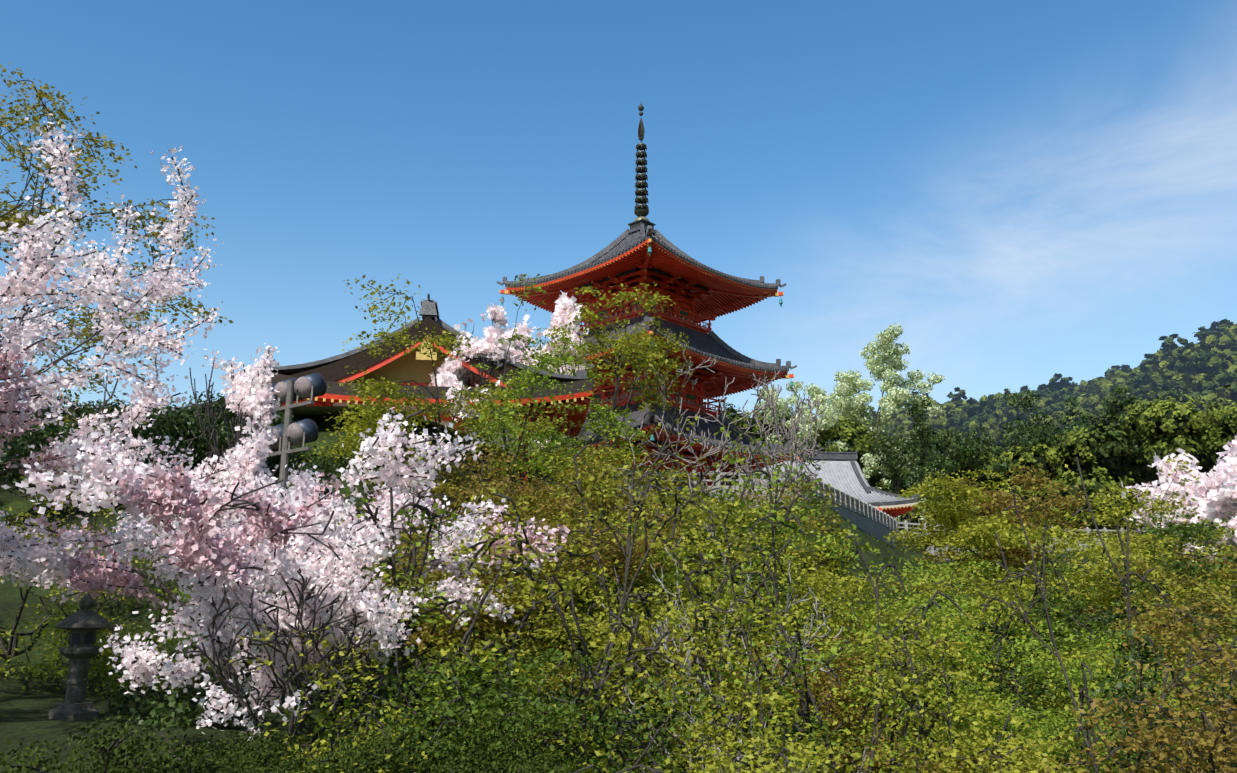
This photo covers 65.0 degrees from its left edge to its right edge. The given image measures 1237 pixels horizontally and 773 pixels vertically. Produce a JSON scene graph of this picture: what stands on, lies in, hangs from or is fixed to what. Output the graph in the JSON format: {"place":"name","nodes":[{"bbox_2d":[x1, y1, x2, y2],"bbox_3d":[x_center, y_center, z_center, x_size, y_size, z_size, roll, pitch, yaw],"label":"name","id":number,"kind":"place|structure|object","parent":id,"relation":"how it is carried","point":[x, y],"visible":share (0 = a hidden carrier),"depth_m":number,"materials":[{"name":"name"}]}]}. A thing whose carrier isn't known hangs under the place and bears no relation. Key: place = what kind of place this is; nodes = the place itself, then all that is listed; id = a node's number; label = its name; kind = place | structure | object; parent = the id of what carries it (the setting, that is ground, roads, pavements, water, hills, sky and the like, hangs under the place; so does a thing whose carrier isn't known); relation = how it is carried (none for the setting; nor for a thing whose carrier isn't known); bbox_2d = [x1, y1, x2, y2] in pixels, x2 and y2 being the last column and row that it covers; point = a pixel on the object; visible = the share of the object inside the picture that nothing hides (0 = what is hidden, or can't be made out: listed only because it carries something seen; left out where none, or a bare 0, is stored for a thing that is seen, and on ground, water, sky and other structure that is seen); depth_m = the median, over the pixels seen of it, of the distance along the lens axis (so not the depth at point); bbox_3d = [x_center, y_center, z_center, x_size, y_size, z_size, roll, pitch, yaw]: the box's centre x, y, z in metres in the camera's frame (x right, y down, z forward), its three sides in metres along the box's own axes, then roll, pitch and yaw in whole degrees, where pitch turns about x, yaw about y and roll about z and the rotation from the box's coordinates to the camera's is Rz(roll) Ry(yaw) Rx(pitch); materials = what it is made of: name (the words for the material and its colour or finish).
{"place":"outdoors","nodes":[
{"label":"outdoors","id":0,"kind":"place"},
{"bbox_2d":[0,385,1236,772],"bbox_3d":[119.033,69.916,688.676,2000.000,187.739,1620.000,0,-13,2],"label":"ground","id":1,"kind":"structure","parent":0,"point":[26,711],"depth_m":20.28,"materials":[{"name":"green plant"}]},
{"bbox_2d":[47,593,112,719],"bbox_3d":[-7.758,3.872,13.998,0.871,1.756,0.754,0,-13,2],"label":"stone lantern","id":2,"kind":"object","parent":1,"relation":"on","point":[84,623],"visible":1,"depth_m":13.84,"materials":[{"name":"grey stone"}]},
{"bbox_2d":[0,457,172,677],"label":"maple","id":3,"kind":"object","parent":1,"relation":"on","point":[11,651],"visible":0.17,"depth_m":17.14,"materials":[{"name":"green plant"}]},
{"bbox_2d":[0,415,210,502],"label":"evergreen","id":4,"kind":"object","parent":1,"relation":"on","point":[25,452],"visible":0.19,"depth_m":23.86,"materials":[{"name":"green plant"}]},
{"bbox_2d":[0,114,222,504],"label":"cherry","id":5,"kind":"object","parent":1,"relation":"on","point":[30,266],"visible":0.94,"depth_m":13.53,"materials":[{"name":"pink plant"}]},
{"bbox_2d":[0,63,233,481],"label":"tall tree","id":6,"kind":"object","parent":1,"relation":"on","point":[24,220],"visible":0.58,"depth_m":25.14,"materials":[{"name":"green plant"}]},
{"bbox_2d":[1,585,251,706],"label":"shrub","id":7,"kind":"object","parent":1,"relation":"on","point":[102,672],"visible":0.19,"depth_m":15.79,"materials":[{"name":"green plant"}]},
{"bbox_2d":[0,389,302,475],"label":"evergreen","id":8,"kind":"object","parent":1,"relation":"on","point":[169,423],"visible":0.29,"depth_m":27.11,"materials":[{"name":"green plant"}]},
{"bbox_2d":[0,706,326,772],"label":"shrub","id":9,"kind":"object","parent":1,"relation":"on","point":[199,761],"visible":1,"depth_m":7.92,"materials":[{"name":"green plant"}]},
{"bbox_2d":[102,664,270,732],"bbox_3d":[-6.706,5.431,13.934,2.718,2.822,2.764,0,-13,2],"label":"shrub","id":10,"kind":"object","parent":1,"relation":"on","point":[182,715],"visible":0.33,"depth_m":13.94,"materials":[{"name":"green plant"}]},
{"bbox_2d":[180,343,288,701],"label":"cherry blossom tree","id":11,"kind":"object","parent":1,"relation":"on","point":[254,406],"visible":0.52,"depth_m":19.18,"materials":[{"name":"pink plant"}]},
{"bbox_2d":[99,499,428,756],"bbox_3d":[-4.115,3.444,13.022,3.544,3.703,4.144,-5,-14,20],"label":"cherry","id":12,"kind":"object","parent":1,"relation":"on","point":[313,603],"visible":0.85,"depth_m":12.37,"materials":[{"name":"pink plant"}]},
{"bbox_2d":[148,719,435,772],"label":"shrub","id":13,"kind":"object","parent":1,"relation":"on","point":[361,756],"visible":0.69,"depth_m":10.40,"materials":[{"name":"green plant"}]},
{"bbox_2d":[266,372,326,497],"bbox_3d":[-8.466,1.831,24.451,2.500,4.289,0.788,-10,-16,37],"label":"floodlight pole","id":14,"kind":"object","parent":1,"relation":"on","point":[304,431],"visible":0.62,"depth_m":24.19,"materials":[{"name":"metal"}]},
{"bbox_2d":[0,407,592,714],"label":"cherry","id":15,"kind":"object","parent":1,"relation":"on","point":[301,510],"visible":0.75,"depth_m":14.17,"materials":[{"name":"pink plant"}]},
{"bbox_2d":[125,568,495,772],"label":"maple","id":16,"kind":"object","parent":1,"relation":"on","point":[357,662],"visible":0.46,"depth_m":11.83,"materials":[{"name":"green plant"}]},
{"bbox_2d":[264,444,418,481],"bbox_3d":[-9.617,2.972,30.325,6.693,3.040,6.021,0,-13,2],"label":"shrub","id":17,"kind":"object","parent":1,"relation":"on","point":[326,467],"visible":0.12,"depth_m":29.36,"materials":[{"name":"green plant"}]},
{"bbox_2d":[268,565,424,697],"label":"maple","id":18,"kind":"object","parent":1,"relation":"on","point":[348,664],"depth_m":21.04,"materials":[{"name":"green plant"}]},
{"bbox_2d":[187,294,593,493],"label":"temple building","id":19,"kind":"structure","parent":1,"relation":"on","point":[333,371],"depth_m":42.99,"materials":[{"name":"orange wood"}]},
{"bbox_2d":[257,409,531,770],"bbox_3d":[-3.159,4.372,13.583,4.586,7.799,3.687,-11,-17,39],"label":"tree","id":20,"kind":"object","parent":1,"relation":"on","point":[327,723],"visible":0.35,"depth_m":13.23,"materials":[{"name":"green plant"}]},
{"bbox_2d":[336,643,478,753],"bbox_3d":[-3.951,6.163,17.624,2.968,2.904,3.223,-7,-15,27],"label":"shrub","id":21,"kind":"object","parent":1,"relation":"on","point":[394,696],"visible":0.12,"depth_m":17.00,"materials":[{"name":"green plant"}]},
{"bbox_2d":[395,396,495,535],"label":"maple","id":22,"kind":"object","parent":1,"relation":"on","point":[436,488],"visible":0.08,"depth_m":30.42,"materials":[{"name":"green plant"}]},
{"bbox_2d":[294,274,620,620],"bbox_3d":[-5.006,2.750,30.765,8.693,11.534,9.036,-8,-15,32],"label":"maple","id":23,"kind":"object","parent":1,"relation":"on","point":[355,427],"visible":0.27,"depth_m":30.05,"materials":[{"name":"green plant"}]},
{"bbox_2d":[397,451,520,628],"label":"maple","id":24,"kind":"object","parent":1,"relation":"on","point":[491,469],"visible":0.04,"depth_m":32.04,"materials":[{"name":"green plant"}]},
{"bbox_2d":[428,297,525,440],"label":"cherry","id":25,"kind":"object","parent":1,"relation":"on","point":[450,373],"visible":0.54,"depth_m":42.86,"materials":[{"name":"pink plant"}]},
{"bbox_2d":[321,489,635,764],"bbox_3d":[-3.976,6.066,26.122,8.944,7.070,11.468,0,-13,2],"label":"maple","id":26,"kind":"object","parent":1,"relation":"on","point":[505,601],"visible":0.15,"depth_m":22.35,"materials":[{"name":"green plant"}]},
{"bbox_2d":[373,707,591,772],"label":"shrub","id":27,"kind":"object","parent":1,"relation":"on","point":[451,765],"visible":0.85,"depth_m":11.04,"materials":[{"name":"green plant"}]},
{"bbox_2d":[333,643,726,772],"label":"shrub","id":28,"kind":"object","parent":1,"relation":"on","point":[486,691],"visible":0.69,"depth_m":11.97,"materials":[{"name":"green plant"}]},
{"bbox_2d":[461,274,604,569],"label":"maple","id":29,"kind":"object","parent":1,"relation":"on","point":[500,421],"visible":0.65,"depth_m":35.06,"materials":[{"name":"green plant"}]},
{"bbox_2d":[460,472,614,569],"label":"maple","id":30,"kind":"object","parent":1,"relation":"on","point":[552,483],"depth_m":35.17,"materials":[{"name":"green plant"}]},
{"bbox_2d":[399,578,686,760],"bbox_3d":[-2.222,8.552,22.503,7.633,7.999,8.830,0,-13,2],"label":"maple","id":31,"kind":"object","parent":1,"relation":"on","point":[597,630],"visible":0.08,"depth_m":21.58,"materials":[{"name":"green plant"}]},
{"bbox_2d":[395,444,701,674],"bbox_3d":[-1.792,5.418,24.541,8.028,7.910,8.522,0,-13,2],"label":"maple","id":32,"kind":"object","parent":1,"relation":"on","point":[613,559],"visible":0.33,"depth_m":24.64,"materials":[{"name":"green plant"}]},
{"bbox_2d":[505,290,593,372],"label":"cherry","id":33,"kind":"object","parent":1,"relation":"on","point":[563,301],"visible":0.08,"depth_m":57.65,"materials":[{"name":"pink plant"}]},
{"bbox_2d":[453,397,648,578],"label":"maple","id":34,"kind":"object","parent":1,"relation":"on","point":[549,425],"visible":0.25,"depth_m":38.61,"materials":[{"name":"green plant"}]},
{"bbox_2d":[531,362,591,480],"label":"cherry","id":35,"kind":"object","parent":1,"relation":"on","point":[581,433],"depth_m":55.20,"materials":[{"name":"pink plant"}]},
{"bbox_2d":[401,414,763,772],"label":"tree","id":36,"kind":"object","parent":1,"relation":"on","point":[643,653],"visible":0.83,"depth_m":14.12,"materials":[{"name":"green plant"}]},
{"bbox_2d":[524,319,651,508],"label":"maple","id":37,"kind":"object","parent":1,"relation":"on","point":[597,408],"visible":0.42,"depth_m":50.61,"materials":[{"name":"green plant"}]},
{"bbox_2d":[509,682,697,772],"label":"shrub","id":38,"kind":"object","parent":1,"relation":"on","point":[595,737],"visible":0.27,"depth_m":14.67,"materials":[{"name":"green plant"}]},
{"bbox_2d":[515,444,702,770],"bbox_3d":[-1.365,8.385,29.787,9.303,12.865,8.964,0,-13,2],"label":"maple","id":39,"kind":"object","parent":1,"relation":"on","point":[598,474],"visible":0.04,"depth_m":29.64,"materials":[{"name":"green plant"}]},
{"bbox_2d":[18,406,1204,559],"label":"fence","id":40,"kind":"object","parent":1,"relation":"on","point":[877,523],"visible":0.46,"depth_m":62.47,"materials":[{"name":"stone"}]},
{"bbox_2d":[497,104,806,485],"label":"pagoda","id":41,"kind":"object","parent":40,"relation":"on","point":[642,250],"visible":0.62,"depth_m":67.40,"materials":[{"name":"wood"}]},
{"bbox_2d":[565,328,829,511],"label":"bare tree","id":42,"kind":"object","parent":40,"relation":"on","point":[715,449],"visible":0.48,"depth_m":54.87,"materials":[{"name":"grey plant"}]},
{"bbox_2d":[750,450,921,516],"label":"roof","id":43,"kind":"structure","parent":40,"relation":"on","point":[841,471],"depth_m":92.58,"materials":[{"name":"tile"}]},
{"bbox_2d":[756,323,944,451],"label":"tree","id":44,"kind":"object","parent":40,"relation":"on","point":[846,403],"visible":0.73,"depth_m":111.42,"materials":[{"name":"green plant"}]},
{"bbox_2d":[535,280,692,513],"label":"maple","id":45,"kind":"object","parent":1,"relation":"on","point":[645,353],"visible":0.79,"depth_m":53.67,"materials":[{"name":"green plant"}]},
{"bbox_2d":[544,518,736,733],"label":"maple","id":46,"kind":"object","parent":1,"relation":"on","point":[647,585],"visible":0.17,"depth_m":29.57,"materials":[{"name":"green plant"}]},
{"bbox_2d":[533,490,759,772],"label":"maple","id":47,"kind":"object","parent":1,"relation":"on","point":[714,553],"visible":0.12,"depth_m":31.17,"materials":[{"name":"green plant"}]},
{"bbox_2d":[564,473,798,581],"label":"maple","id":48,"kind":"object","parent":1,"relation":"on","point":[625,502],"visible":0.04,"depth_m":39.02,"materials":[{"name":"green plant"}]},
{"bbox_2d":[607,488,838,604],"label":"maple","id":49,"kind":"object","parent":1,"relation":"on","point":[800,504],"visible":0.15,"depth_m":35.09,"materials":[{"name":"green plant"}]},
{"bbox_2d":[605,469,844,572],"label":"maple","id":50,"kind":"object","parent":1,"relation":"on","point":[813,522],"visible":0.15,"depth_m":42.76,"materials":[{"name":"green plant"}]},
{"bbox_2d":[601,510,866,772],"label":"bare tree","id":51,"kind":"object","parent":1,"relation":"on","point":[659,627],"visible":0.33,"depth_m":20.32,"materials":[{"name":"brown plant"}]},
{"bbox_2d":[614,499,874,772],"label":"maple","id":52,"kind":"object","parent":1,"relation":"on","point":[713,731],"visible":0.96,"depth_m":11.95,"materials":[{"name":"green plant"}]},
{"bbox_2d":[655,513,880,726],"bbox_3d":[4.879,7.890,32.461,7.481,7.129,8.380,0,-13,2],"label":"maple","id":53,"kind":"object","parent":1,"relation":"on","point":[806,582],"visible":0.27,"depth_m":32.45,"materials":[{"name":"green plant"}]},
{"bbox_2d":[724,381,826,513],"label":"bare tree","id":54,"kind":"object","parent":1,"relation":"on","point":[795,426],"visible":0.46,"depth_m":53.03,"materials":[{"name":"grey plant"}]},
{"bbox_2d":[610,468,944,772],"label":"maple","id":55,"kind":"object","parent":1,"relation":"on","point":[861,585],"visible":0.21,"depth_m":27.55,"materials":[{"name":"green plant"}]},
{"bbox_2d":[617,614,986,772],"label":"maple","id":56,"kind":"object","parent":1,"relation":"on","point":[832,701],"visible":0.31,"depth_m":23.70,"materials":[{"name":"green plant"}]},
{"bbox_2d":[745,540,875,714],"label":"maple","id":57,"kind":"object","parent":1,"relation":"on","point":[852,560],"depth_m":33.56,"materials":[{"name":"green plant"}]},
{"bbox_2d":[657,418,1005,772],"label":"open maple","id":58,"kind":"object","parent":1,"relation":"on","point":[795,656],"visible":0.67,"depth_m":15.24,"materials":[{"name":"green plant"}]},
{"bbox_2d":[742,590,983,772],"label":"maple","id":59,"kind":"object","parent":1,"relation":"on","point":[849,650],"visible":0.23,"depth_m":23.53,"materials":[{"name":"green plant"}]},
{"bbox_2d":[860,447,945,530],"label":"tree","id":60,"kind":"object","parent":1,"relation":"on","point":[867,457],"visible":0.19,"depth_m":106.39,"materials":[{"name":"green plant"}]},
{"bbox_2d":[868,425,951,529],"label":"evergreen","id":61,"kind":"object","parent":1,"relation":"on","point":[890,462],"visible":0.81,"depth_m":92.89,"materials":[{"name":"green plant"}]},
{"bbox_2d":[878,580,958,603],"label":"shrub","id":62,"kind":"object","parent":1,"relation":"on","point":[918,586],"visible":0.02,"depth_m":48.70,"materials":[{"name":"green plant"}]},
{"bbox_2d":[915,489,994,562],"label":"shrub","id":63,"kind":"object","parent":1,"relation":"on","point":[947,556],"visible":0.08,"depth_m":73.22,"materials":[{"name":"green plant"}]},
{"bbox_2d":[822,660,1088,772],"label":"maple","id":64,"kind":"object","parent":1,"relation":"on","point":[1020,722],"visible":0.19,"depth_m":15.60,"materials":[{"name":"green plant"}]},
{"bbox_2d":[902,397,1011,532],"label":"evergreen","id":65,"kind":"object","parent":1,"relation":"on","point":[972,448],"visible":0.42,"depth_m":104.75,"materials":[{"name":"green plant"}]},
{"bbox_2d":[841,601,1098,772],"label":"maple","id":66,"kind":"object","parent":1,"relation":"on","point":[995,750],"visible":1,"depth_m":12.06,"materials":[{"name":"green plant"}]},
{"bbox_2d":[751,558,1189,772],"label":"maple","id":67,"kind":"object","parent":1,"relation":"on","point":[1056,703],"visible":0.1,"depth_m":28.82,"materials":[{"name":"green plant"}]},
{"bbox_2d":[713,319,1236,538],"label":"hill forest leaves","id":68,"kind":"object","parent":1,"relation":"on","point":[1170,374],"visible":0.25,"depth_m":244.82,"materials":[{"name":"green plant"}]},
{"bbox_2d":[721,408,1236,537],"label":"trees","id":69,"kind":"object","parent":1,"relation":"on","point":[878,477],"visible":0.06,"depth_m":105.85,"materials":[{"name":"green plant"}]},
{"bbox_2d":[897,606,1070,753],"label":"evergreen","id":70,"kind":"object","parent":1,"relation":"on","point":[1000,688],"visible":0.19,"depth_m":28.70,"materials":[{"name":"green plant"}]},
{"bbox_2d":[942,390,1069,525],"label":"evergreen","id":71,"kind":"object","parent":1,"relation":"on","point":[1033,438],"visible":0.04,"depth_m":107.89,"materials":[{"name":"green plant"}]},
{"bbox_2d":[889,556,1149,690],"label":"maple","id":72,"kind":"object","parent":1,"relation":"on","point":[1078,639],"visible":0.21,"depth_m":40.40,"materials":[{"name":"green plant"}]},
{"bbox_2d":[951,505,1098,587],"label":"maple","id":73,"kind":"object","parent":1,"relation":"on","point":[968,552],"visible":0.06,"depth_m":70.05,"materials":[{"name":"green plant"}]},
{"bbox_2d":[821,588,1236,772],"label":"maple","id":74,"kind":"object","parent":1,"relation":"on","point":[1044,671],"visible":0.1,"depth_m":25.86,"materials":[{"name":"green plant"}]},
{"bbox_2d":[910,546,1157,649],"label":"maple","id":75,"kind":"object","parent":1,"relation":"on","point":[1093,578],"visible":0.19,"depth_m":49.18,"materials":[{"name":"green plant"}]},
{"bbox_2d":[880,468,1196,614],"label":"maple","id":76,"kind":"object","parent":1,"relation":"on","point":[953,512],"visible":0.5,"depth_m":54.91,"materials":[{"name":"green plant"}]},
{"bbox_2d":[880,596,1236,772],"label":"maple","id":77,"kind":"object","parent":1,"relation":"on","point":[1197,743],"visible":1,"depth_m":10.93,"materials":[{"name":"green plant"}]},
{"bbox_2d":[991,397,1131,481],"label":"evergreen","id":78,"kind":"object","parent":1,"relation":"on","point":[1082,417],"visible":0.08,"depth_m":117.54,"materials":[{"name":"green plant"}]},
{"bbox_2d":[923,459,1236,631],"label":"maple","id":79,"kind":"object","parent":1,"relation":"on","point":[1000,504],"visible":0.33,"depth_m":60.44,"materials":[{"name":"green plant"}]},
{"bbox_2d":[950,448,1236,772],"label":"open maple","id":80,"kind":"object","parent":1,"relation":"on","point":[1040,587],"visible":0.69,"depth_m":17.55,"materials":[{"name":"green plant"}]},
{"bbox_2d":[1091,386,1137,449],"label":"evergreen","id":81,"kind":"object","parent":1,"relation":"on","point":[1118,404],"visible":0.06,"depth_m":122.66,"materials":[{"name":"green plant"}]},
{"bbox_2d":[995,507,1236,702],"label":"maple","id":82,"kind":"object","parent":1,"relation":"on","point":[1192,530],"visible":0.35,"depth_m":38.02,"materials":[{"name":"green plant"}]},
{"bbox_2d":[1023,595,1236,772],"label":"maple","id":83,"kind":"object","parent":1,"relation":"on","point":[1064,753],"visible":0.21,"depth_m":22.45,"materials":[{"name":"green plant"}]},
{"bbox_2d":[1115,412,1160,536],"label":"evergreen","id":84,"kind":"object","parent":1,"relation":"on","point":[1136,475],"visible":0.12,"depth_m":107.36,"materials":[{"name":"green plant"}]},
{"bbox_2d":[1055,531,1236,640],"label":"maple","id":85,"kind":"object","parent":1,"relation":"on","point":[1107,593],"visible":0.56,"depth_m":48.04,"materials":[{"name":"green plant"}]},
{"bbox_2d":[1091,559,1219,710],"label":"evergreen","id":86,"kind":"object","parent":1,"relation":"on","point":[1119,616],"visible":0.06,"depth_m":38.48,"materials":[{"name":"green plant"}]},
{"bbox_2d":[1077,452,1236,598],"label":"maple","id":87,"kind":"object","parent":1,"relation":"on","point":[1153,508],"visible":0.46,"depth_m":67.22,"materials":[{"name":"green plant"}]},
{"bbox_2d":[1086,627,1236,772],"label":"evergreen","id":88,"kind":"object","parent":1,"relation":"on","point":[1120,685],"visible":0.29,"depth_m":13.96,"materials":[{"name":"green plant"}]},
{"bbox_2d":[1094,534,1236,721],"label":"maple","id":89,"kind":"object","parent":1,"relation":"on","point":[1224,608],"visible":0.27,"depth_m":32.97,"materials":[{"name":"green plant"}]},
{"bbox_2d":[1121,436,1236,543],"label":"cherry","id":90,"kind":"object","parent":1,"relation":"on","point":[1226,471],"visible":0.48,"depth_m":82.56,"materials":[{"name":"pink plant"}]},
{"bbox_2d":[1177,477,1236,568],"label":"cherry","id":91,"kind":"object","parent":1,"relation":"on","point":[1225,500],"visible":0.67,"depth_m":78.51,"materials":[{"name":"pink plant"}]},
{"bbox_2d":[0,0,1236,418],"label":"sky","id":92,"kind":"structure","parent":0,"point":[1033,191],"materials":[{"name":"blue"}]}
]}

